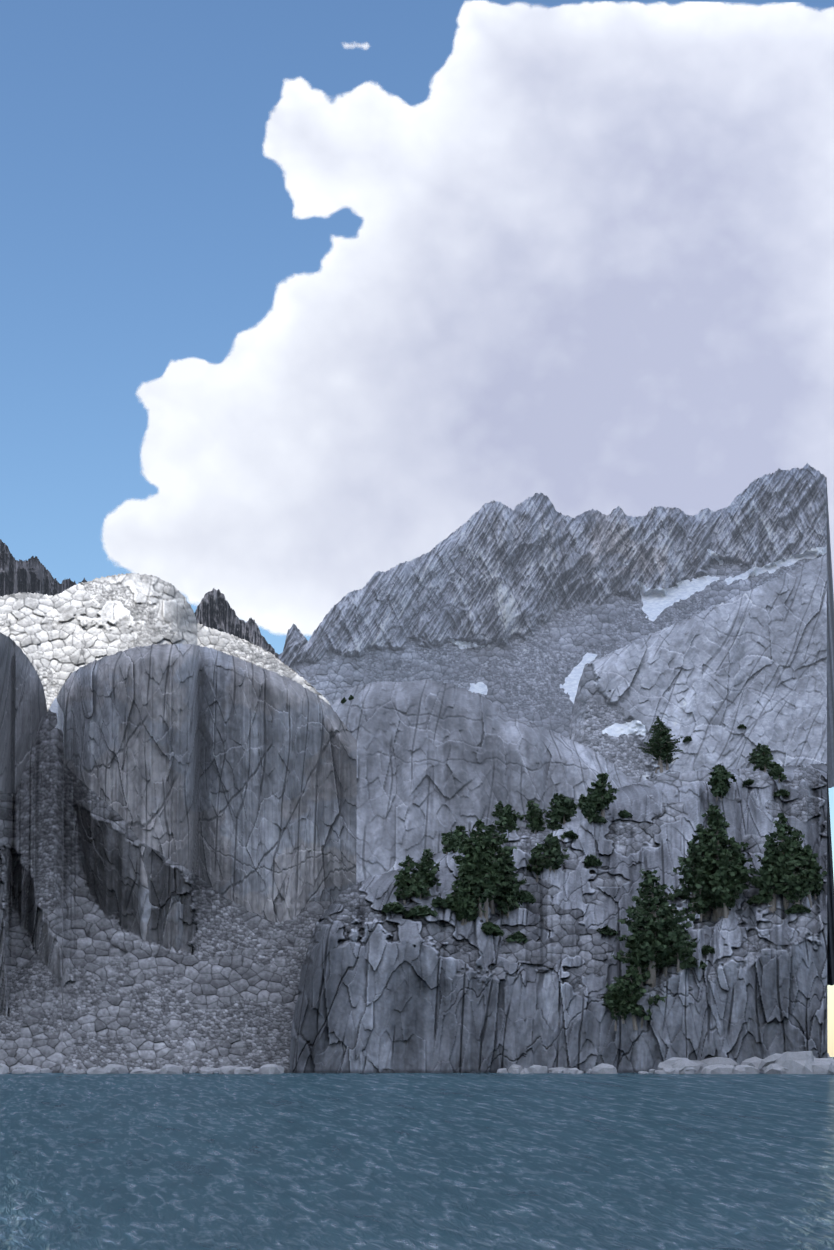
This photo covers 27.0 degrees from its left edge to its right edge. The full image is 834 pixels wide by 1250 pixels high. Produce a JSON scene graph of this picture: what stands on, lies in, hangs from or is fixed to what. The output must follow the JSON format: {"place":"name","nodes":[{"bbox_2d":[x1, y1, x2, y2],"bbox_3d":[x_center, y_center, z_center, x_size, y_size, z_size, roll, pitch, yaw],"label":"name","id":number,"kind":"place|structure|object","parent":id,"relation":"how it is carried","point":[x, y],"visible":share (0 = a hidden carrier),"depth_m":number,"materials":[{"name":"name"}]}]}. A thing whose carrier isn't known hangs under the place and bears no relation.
{"place":"outdoors","nodes":[
{"label":"outdoors","id":0,"kind":"place"},
{"bbox_2d":[0,632,46,793],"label":"cliff","id":1,"kind":"structure","parent":0,"point":[23,708],"depth_m":247.02,"materials":[{"name":"grey stone"}]},
{"bbox_2d":[56,643,356,950],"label":"buttress","id":2,"kind":"structure","parent":1,"relation":"attached to","point":[232,777],"depth_m":228.82,"materials":[{"name":"grey stone"}]},
{"bbox_2d":[0,539,86,596],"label":"pinnacles","id":3,"kind":"object","parent":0,"point":[32,574],"visible":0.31,"depth_m":1514.05,"materials":[{"name":"grey stone"}]},
{"bbox_2d":[0,573,330,711],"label":"rock dome","id":4,"kind":"structure","parent":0,"point":[59,639],"depth_m":790.77,"materials":[{"name":"grey stone"}]},
{"bbox_2d":[0,698,331,1072],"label":"talus slope","id":5,"kind":"structure","parent":0,"point":[90,977],"depth_m":209.61,"materials":[{"name":"grey stone"}]},
{"bbox_2d":[194,588,281,661],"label":"pinnacles","id":6,"kind":"object","parent":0,"point":[214,610],"visible":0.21,"depth_m":1180.02,"materials":[{"name":"grey stone"}]},
{"bbox_2d":[0,1057,833,1249],"bbox_3d":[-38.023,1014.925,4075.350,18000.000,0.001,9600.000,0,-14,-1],"label":"lake water","id":7,"kind":"structure","parent":0,"point":[418,1161],"depth_m":29.00,"materials":[{"name":"blue liquid"}]},
{"bbox_2d":[0,1051,833,1073],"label":"shore boulders","id":8,"kind":"object","parent":7,"relation":"in","point":[805,1062],"visible":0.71,"depth_m":175.66,"materials":[{"name":"stone"}]},
{"bbox_2d":[0,0,833,1056],"label":"sky","id":9,"kind":"structure","parent":0,"point":[146,223],"materials":[{"name":"blue"}]},
{"bbox_2d":[101,0,833,635],"bbox_3d":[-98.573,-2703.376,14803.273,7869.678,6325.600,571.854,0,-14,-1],"label":"cloud","id":10,"kind":"structure","parent":0,"point":[581,262],"depth_m":14968.69,"materials":[{"name":"white"}]},
{"bbox_2d":[331,679,635,883],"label":"rock slab","id":11,"kind":"structure","parent":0,"point":[436,759],"depth_m":469.64,"materials":[{"name":"grey stone"}]},
{"bbox_2d":[491,801,504,817],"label":"pine","id":12,"kind":"object","parent":11,"relation":"on","point":[499,807],"visible":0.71,"depth_m":458.49,"materials":[{"name":"green plant"}]},
{"bbox_2d":[278,463,833,739],"bbox_3d":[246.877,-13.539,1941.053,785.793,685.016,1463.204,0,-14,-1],"label":"mountain ridge","id":13,"kind":"structure","parent":0,"point":[528,609],"depth_m":2176.91,"materials":[{"name":"grey stone"}]},
{"bbox_2d":[290,763,833,1072],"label":"cliff","id":14,"kind":"structure","parent":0,"point":[444,991],"depth_m":191.88,"materials":[{"name":"grey stone"}]},
{"bbox_2d":[381,901,407,914],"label":"shrub","id":15,"kind":"object","parent":14,"relation":"on","point":[396,907],"visible":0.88,"depth_m":194.82,"materials":[{"name":"green plant"}]},
{"bbox_2d":[393,875,413,904],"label":"pine","id":16,"kind":"object","parent":14,"relation":"on","point":[404,893],"visible":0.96,"depth_m":198.54,"materials":[{"name":"green plant"}]},
{"bbox_2d":[394,854,427,897],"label":"pine","id":17,"kind":"object","parent":14,"relation":"on","point":[409,866],"visible":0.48,"depth_m":200.21,"materials":[{"name":"green plant"}]},
{"bbox_2d":[409,872,426,897],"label":"pine","id":18,"kind":"object","parent":14,"relation":"on","point":[414,882],"visible":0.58,"depth_m":198.32,"materials":[{"name":"green plant"}]},
{"bbox_2d":[409,874,430,899],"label":"pine","id":19,"kind":"object","parent":14,"relation":"on","point":[422,892],"visible":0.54,"depth_m":198.39,"materials":[{"name":"green plant"}]},
{"bbox_2d":[404,905,437,917],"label":"shrub","id":20,"kind":"object","parent":14,"relation":"on","point":[420,910],"visible":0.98,"depth_m":195.25,"materials":[{"name":"green plant"}]},
{"bbox_2d":[413,848,439,890],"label":"pine","id":21,"kind":"object","parent":14,"relation":"on","point":[426,857],"visible":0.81,"depth_m":200.06,"materials":[{"name":"green plant"}]},
{"bbox_2d":[418,861,440,887],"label":"pine","id":22,"kind":"object","parent":14,"relation":"on","point":[433,883],"visible":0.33,"depth_m":200.10,"materials":[{"name":"green plant"}]},
{"bbox_2d":[431,896,452,908],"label":"shrub","id":23,"kind":"object","parent":14,"relation":"on","point":[437,901],"visible":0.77,"depth_m":197.43,"materials":[{"name":"green plant"}]},
{"bbox_2d":[441,832,450,853],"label":"pine","id":24,"kind":"object","parent":14,"relation":"on","point":[443,840],"visible":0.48,"depth_m":219.11,"materials":[{"name":"green plant"}]},
{"bbox_2d":[444,835,461,852],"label":"pine","id":25,"kind":"object","parent":14,"relation":"on","point":[453,843],"visible":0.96,"depth_m":214.09,"materials":[{"name":"green plant"}]},
{"bbox_2d":[447,825,469,841],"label":"pine","id":26,"kind":"object","parent":14,"relation":"on","point":[458,832],"visible":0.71,"depth_m":216.87,"materials":[{"name":"green plant"}]},
{"bbox_2d":[446,879,476,924],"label":"pine","id":27,"kind":"object","parent":14,"relation":"on","point":[460,915],"visible":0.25,"depth_m":197.50,"materials":[{"name":"green plant"}]},
{"bbox_2d":[452,841,472,886],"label":"pine","id":28,"kind":"object","parent":14,"relation":"on","point":[457,861],"visible":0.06,"depth_m":200.10,"materials":[{"name":"green plant"}]},
{"bbox_2d":[443,880,483,909],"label":"pine","id":29,"kind":"object","parent":14,"relation":"on","point":[458,898],"visible":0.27,"depth_m":197.40,"materials":[{"name":"green plant"}]},
{"bbox_2d":[445,882,486,921],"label":"pine","id":30,"kind":"object","parent":14,"relation":"on","point":[470,901],"visible":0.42,"depth_m":197.08,"materials":[{"name":"green plant"}]},
{"bbox_2d":[456,896,478,924],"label":"pine","id":31,"kind":"object","parent":14,"relation":"on","point":[472,917],"visible":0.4,"depth_m":196.93,"materials":[{"name":"green plant"}]},
{"bbox_2d":[454,864,492,917],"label":"pine","id":32,"kind":"object","parent":14,"relation":"on","point":[477,888],"visible":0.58,"depth_m":197.20,"materials":[{"name":"green plant"}]},
{"bbox_2d":[458,850,497,914],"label":"pine","id":33,"kind":"object","parent":14,"relation":"on","point":[492,884],"visible":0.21,"depth_m":197.99,"materials":[{"name":"green plant"}]},
{"bbox_2d":[455,832,501,913],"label":"pine","id":34,"kind":"object","parent":14,"relation":"on","point":[470,865],"visible":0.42,"depth_m":198.10,"materials":[{"name":"green plant"}]},
{"bbox_2d":[452,819,509,903],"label":"pine","id":35,"kind":"object","parent":14,"relation":"on","point":[485,842],"visible":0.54,"depth_m":199.25,"materials":[{"name":"green plant"}]},
{"bbox_2d":[464,852,505,921],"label":"pine","id":36,"kind":"object","parent":14,"relation":"on","point":[499,877],"visible":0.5,"depth_m":197.82,"materials":[{"name":"green plant"}]},
{"bbox_2d":[465,824,518,913],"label":"pine","id":37,"kind":"object","parent":14,"relation":"on","point":[500,840],"visible":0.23,"depth_m":201.36,"materials":[{"name":"green plant"}]},
{"bbox_2d":[481,921,503,936],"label":"shrub","id":38,"kind":"object","parent":14,"relation":"on","point":[488,927],"visible":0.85,"depth_m":195.42,"materials":[{"name":"green plant"}]},
{"bbox_2d":[493,818,508,833],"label":"pine","id":39,"kind":"object","parent":14,"relation":"on","point":[500,829],"visible":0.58,"depth_m":226.73,"materials":[{"name":"green plant"}]},
{"bbox_2d":[495,887,519,917],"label":"pine","id":40,"kind":"object","parent":14,"relation":"on","point":[506,908],"visible":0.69,"depth_m":200.23,"materials":[{"name":"green plant"}]},
{"bbox_2d":[494,874,523,915],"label":"pine","id":41,"kind":"object","parent":14,"relation":"on","point":[514,890],"visible":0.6,"depth_m":200.79,"materials":[{"name":"green plant"}]},
{"bbox_2d":[497,804,524,823],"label":"pine","id":42,"kind":"object","parent":14,"relation":"on","point":[507,808],"visible":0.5,"depth_m":232.12,"materials":[{"name":"green plant"}]},
{"bbox_2d":[502,815,519,832],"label":"pine","id":43,"kind":"object","parent":14,"relation":"on","point":[510,824],"visible":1,"depth_m":223.41,"materials":[{"name":"green plant"}]},
{"bbox_2d":[505,849,526,884],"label":"pine","id":44,"kind":"object","parent":14,"relation":"on","point":[511,864],"visible":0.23,"depth_m":203.45,"materials":[{"name":"green plant"}]},
{"bbox_2d":[505,931,527,942],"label":"shrub","id":45,"kind":"object","parent":14,"relation":"on","point":[519,936],"visible":0.96,"depth_m":196.32,"materials":[{"name":"green plant"}]},
{"bbox_2d":[517,889,535,903],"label":"shrub","id":46,"kind":"object","parent":14,"relation":"on","point":[526,896],"visible":0.81,"depth_m":202.95,"materials":[{"name":"green plant"}]},
{"bbox_2d":[521,800,542,824],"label":"pine","id":47,"kind":"object","parent":14,"relation":"on","point":[531,814],"visible":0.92,"depth_m":232.56,"materials":[{"name":"green plant"}]},
{"bbox_2d":[526,846,544,882],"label":"pine","id":48,"kind":"object","parent":14,"relation":"on","point":[537,867],"visible":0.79,"depth_m":209.27,"materials":[{"name":"green plant"}]},
{"bbox_2d":[526,817,545,833],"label":"pine","id":49,"kind":"object","parent":14,"relation":"on","point":[536,827],"visible":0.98,"depth_m":224.13,"materials":[{"name":"green plant"}]},
{"bbox_2d":[531,832,562,870],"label":"pine","id":50,"kind":"object","parent":14,"relation":"on","point":[549,839],"visible":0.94,"depth_m":207.82,"materials":[{"name":"green plant"}]},
{"bbox_2d":[543,842,564,872],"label":"pine","id":51,"kind":"object","parent":14,"relation":"on","point":[556,864],"visible":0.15,"depth_m":208.19,"materials":[{"name":"green plant"}]},
{"bbox_2d":[545,812,563,830],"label":"pine","id":52,"kind":"object","parent":14,"relation":"on","point":[553,825],"visible":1,"depth_m":219.61,"materials":[{"name":"green plant"}]},
{"bbox_2d":[545,793,564,821],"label":"pine","id":53,"kind":"object","parent":14,"relation":"on","point":[555,799],"visible":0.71,"depth_m":223.51,"materials":[{"name":"green plant"}]},
{"bbox_2d":[553,836,569,859],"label":"pine","id":54,"kind":"object","parent":14,"relation":"on","point":[566,856],"visible":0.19,"depth_m":209.58,"materials":[{"name":"green plant"}]},
{"bbox_2d":[552,796,576,824],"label":"pine","id":55,"kind":"object","parent":14,"relation":"on","point":[566,811],"visible":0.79,"depth_m":223.71,"materials":[{"name":"green plant"}]},
{"bbox_2d":[561,830,577,839],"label":"shrub","id":56,"kind":"object","parent":14,"relation":"on","point":[571,834],"visible":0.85,"depth_m":215.15,"materials":[{"name":"green plant"}]},
{"bbox_2d":[579,802,594,818],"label":"pine","id":57,"kind":"object","parent":14,"relation":"on","point":[585,807],"visible":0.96,"depth_m":220.33,"materials":[{"name":"green plant"}]},
{"bbox_2d":[583,854,602,866],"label":"shrub","id":58,"kind":"object","parent":14,"relation":"on","point":[591,860],"visible":0.96,"depth_m":211.54,"materials":[{"name":"green plant"}]},
{"bbox_2d":[587,815,607,823],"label":"shrub","id":59,"kind":"object","parent":14,"relation":"on","point":[598,818],"visible":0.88,"depth_m":219.53,"materials":[{"name":"green plant"}]},
{"bbox_2d":[586,780,613,814],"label":"pine","id":60,"kind":"object","parent":14,"relation":"on","point":[611,798],"visible":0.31,"depth_m":221.18,"materials":[{"name":"green plant"}]},
{"bbox_2d":[587,773,618,817],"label":"pine","id":61,"kind":"object","parent":14,"relation":"on","point":[602,777],"visible":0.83,"depth_m":221.51,"materials":[{"name":"green plant"}]},
{"bbox_2d":[596,925,618,935],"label":"shrub","id":62,"kind":"object","parent":14,"relation":"on","point":[606,930],"visible":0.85,"depth_m":200.87,"materials":[{"name":"green plant"}]},
{"bbox_2d":[602,987,630,1030],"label":"pine","id":63,"kind":"object","parent":14,"relation":"on","point":[611,1005],"visible":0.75,"depth_m":189.30,"materials":[{"name":"green plant"}]},
{"bbox_2d":[605,976,636,1023],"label":"pine","id":64,"kind":"object","parent":14,"relation":"on","point":[627,1006],"visible":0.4,"depth_m":189.69,"materials":[{"name":"green plant"}]},
{"bbox_2d":[611,926,660,986],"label":"pine","id":65,"kind":"object","parent":14,"relation":"on","point":[645,958],"visible":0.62,"depth_m":192.19,"materials":[{"name":"green plant"}]},
{"bbox_2d":[606,963,666,1029],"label":"pine","id":66,"kind":"object","parent":14,"relation":"on","point":[637,978],"visible":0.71,"depth_m":189.78,"materials":[{"name":"green plant"}]},
{"bbox_2d":[630,986,656,1027],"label":"pine","id":67,"kind":"object","parent":14,"relation":"on","point":[642,1015],"visible":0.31,"depth_m":189.69,"materials":[{"name":"green plant"}]},
{"bbox_2d":[625,920,672,984],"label":"pine","id":68,"kind":"object","parent":14,"relation":"on","point":[656,944],"visible":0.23,"depth_m":192.25,"materials":[{"name":"green plant"}]},
{"bbox_2d":[618,887,691,987],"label":"pine","id":69,"kind":"object","parent":14,"relation":"on","point":[644,939],"visible":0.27,"depth_m":192.28,"materials":[{"name":"green plant"}]},
{"bbox_2d":[616,869,696,983],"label":"pine","id":70,"kind":"object","parent":14,"relation":"on","point":[646,915],"visible":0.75,"depth_m":192.28,"materials":[{"name":"green plant"}]},
{"bbox_2d":[664,928,695,972],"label":"pine","id":71,"kind":"object","parent":14,"relation":"on","point":[680,955],"visible":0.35,"depth_m":192.09,"materials":[{"name":"green plant"}]},
{"bbox_2d":[670,840,709,913],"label":"pine","id":72,"kind":"object","parent":14,"relation":"on","point":[689,875],"visible":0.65,"depth_m":201.32,"materials":[{"name":"green plant"}]},
{"bbox_2d":[680,956,706,969],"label":"shrub","id":73,"kind":"object","parent":14,"relation":"on","point":[688,962],"visible":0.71,"depth_m":192.12,"materials":[{"name":"green plant"}]},
{"bbox_2d":[678,824,716,918],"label":"pine","id":74,"kind":"object","parent":14,"relation":"on","point":[699,827],"visible":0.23,"depth_m":202.97,"materials":[{"name":"green plant"}]},
{"bbox_2d":[687,877,710,921],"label":"pine","id":75,"kind":"object","parent":14,"relation":"on","point":[701,905],"visible":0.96,"depth_m":199.03,"materials":[{"name":"green plant"}]},
{"bbox_2d":[701,945,714,954],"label":"shrub","id":76,"kind":"object","parent":14,"relation":"on","point":[705,949],"visible":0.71,"depth_m":194.61,"materials":[{"name":"green plant"}]},
{"bbox_2d":[686,809,740,917],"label":"pine","id":77,"kind":"object","parent":14,"relation":"on","point":[715,846],"visible":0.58,"depth_m":201.12,"materials":[{"name":"green plant"}]},
{"bbox_2d":[706,886,720,919],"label":"pine","id":78,"kind":"object","parent":14,"relation":"on","point":[714,905],"visible":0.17,"depth_m":199.74,"materials":[{"name":"green plant"}]},
{"bbox_2d":[707,763,728,801],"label":"pine","id":79,"kind":"object","parent":14,"relation":"on","point":[710,783],"visible":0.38,"depth_m":222.56,"materials":[{"name":"green plant"}]},
{"bbox_2d":[713,781,728,799],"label":"pine","id":80,"kind":"object","parent":14,"relation":"on","point":[721,790],"visible":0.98,"depth_m":220.12,"materials":[{"name":"green plant"}]},
{"bbox_2d":[689,803,753,921],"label":"pine","id":81,"kind":"object","parent":14,"relation":"on","point":[732,843],"visible":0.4,"depth_m":201.18,"materials":[{"name":"green plant"}]},
{"bbox_2d":[707,877,735,914],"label":"pine","id":82,"kind":"object","parent":14,"relation":"on","point":[722,899],"visible":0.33,"depth_m":198.52,"materials":[{"name":"green plant"}]},
{"bbox_2d":[703,858,742,917],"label":"pine","id":83,"kind":"object","parent":14,"relation":"on","point":[717,891],"visible":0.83,"depth_m":198.39,"materials":[{"name":"green plant"}]},
{"bbox_2d":[709,765,736,788],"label":"pine","id":84,"kind":"object","parent":14,"relation":"on","point":[723,774],"visible":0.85,"depth_m":221.06,"materials":[{"name":"green plant"}]},
{"bbox_2d":[732,852,745,894],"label":"pine","id":85,"kind":"object","parent":14,"relation":"on","point":[743,862],"visible":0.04,"depth_m":202.21,"materials":[{"name":"green plant"}]},
{"bbox_2d":[734,844,752,879],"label":"pine","id":86,"kind":"object","parent":14,"relation":"on","point":[746,859],"visible":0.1,"depth_m":203.06,"materials":[{"name":"green plant"}]},
{"bbox_2d":[747,893,771,904],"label":"shrub","id":87,"kind":"object","parent":14,"relation":"on","point":[758,899],"visible":0.88,"depth_m":198.82,"materials":[{"name":"green plant"}]},
{"bbox_2d":[752,745,773,771],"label":"pine","id":88,"kind":"object","parent":14,"relation":"on","point":[764,759],"visible":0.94,"depth_m":234.97,"materials":[{"name":"green plant"}]},
{"bbox_2d":[751,854,778,912],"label":"pine","id":89,"kind":"object","parent":14,"relation":"on","point":[774,877],"visible":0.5,"depth_m":199.20,"materials":[{"name":"green plant"}]},
{"bbox_2d":[748,832,783,910],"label":"pine","id":90,"kind":"object","parent":14,"relation":"on","point":[769,885],"visible":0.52,"depth_m":199.47,"materials":[{"name":"green plant"}]},
{"bbox_2d":[768,761,778,776],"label":"pine","id":91,"kind":"object","parent":14,"relation":"on","point":[771,767],"visible":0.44,"depth_m":223.64,"materials":[{"name":"green plant"}]},
{"bbox_2d":[773,764,786,782],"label":"pine","id":92,"kind":"object","parent":14,"relation":"on","point":[778,774],"visible":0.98,"depth_m":219.77,"materials":[{"name":"green plant"}]},
{"bbox_2d":[773,788,789,797],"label":"shrub","id":93,"kind":"object","parent":14,"relation":"on","point":[783,793],"visible":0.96,"depth_m":217.57,"materials":[{"name":"green plant"}]},
{"bbox_2d":[757,813,808,911],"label":"pine","id":94,"kind":"object","parent":14,"relation":"on","point":[782,827],"visible":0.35,"depth_m":200.37,"materials":[{"name":"green plant"}]},
{"bbox_2d":[773,841,814,904],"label":"pine","id":95,"kind":"object","parent":14,"relation":"on","point":[791,895],"visible":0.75,"depth_m":197.39,"materials":[{"name":"green plant"}]},
{"bbox_2d":[775,852,812,903],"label":"pine","id":96,"kind":"object","parent":14,"relation":"on","point":[791,883],"visible":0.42,"depth_m":197.72,"materials":[{"name":"green plant"}]},
{"bbox_2d":[785,904,810,914],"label":"shrub","id":97,"kind":"object","parent":14,"relation":"on","point":[797,908],"visible":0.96,"depth_m":196.47,"materials":[{"name":"green plant"}]},
{"bbox_2d":[785,829,816,888],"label":"pine","id":98,"kind":"object","parent":14,"relation":"on","point":[797,836],"visible":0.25,"depth_m":199.91,"materials":[{"name":"green plant"}]},
{"bbox_2d":[800,844,827,907],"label":"pine","id":99,"kind":"object","parent":14,"relation":"on","point":[813,861],"visible":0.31,"depth_m":199.79,"materials":[{"name":"green plant"}]},
{"bbox_2d":[811,871,823,899],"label":"pine","id":100,"kind":"object","parent":14,"relation":"on","point":[816,890],"visible":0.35,"depth_m":201.61,"materials":[{"name":"green plant"}]},
{"bbox_2d":[570,553,833,787],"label":"slope","id":101,"kind":"structure","parent":0,"point":[757,661],"depth_m":695.27,"materials":[{"name":"grey stone"}]},
{"bbox_2d":[638,721,682,772],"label":"pine","id":102,"kind":"object","parent":101,"relation":"on","point":[654,745],"visible":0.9,"depth_m":654.26,"materials":[{"name":"green plant"}]},
{"bbox_2d":[644,716,682,772],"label":"pine","id":103,"kind":"object","parent":101,"relation":"on","point":[657,721],"visible":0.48,"depth_m":656.43,"materials":[{"name":"green plant"}]},
{"bbox_2d":[654,731,678,769],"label":"pine","id":104,"kind":"object","parent":101,"relation":"on","point":[667,759],"visible":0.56,"depth_m":654.21,"materials":[{"name":"green plant"}]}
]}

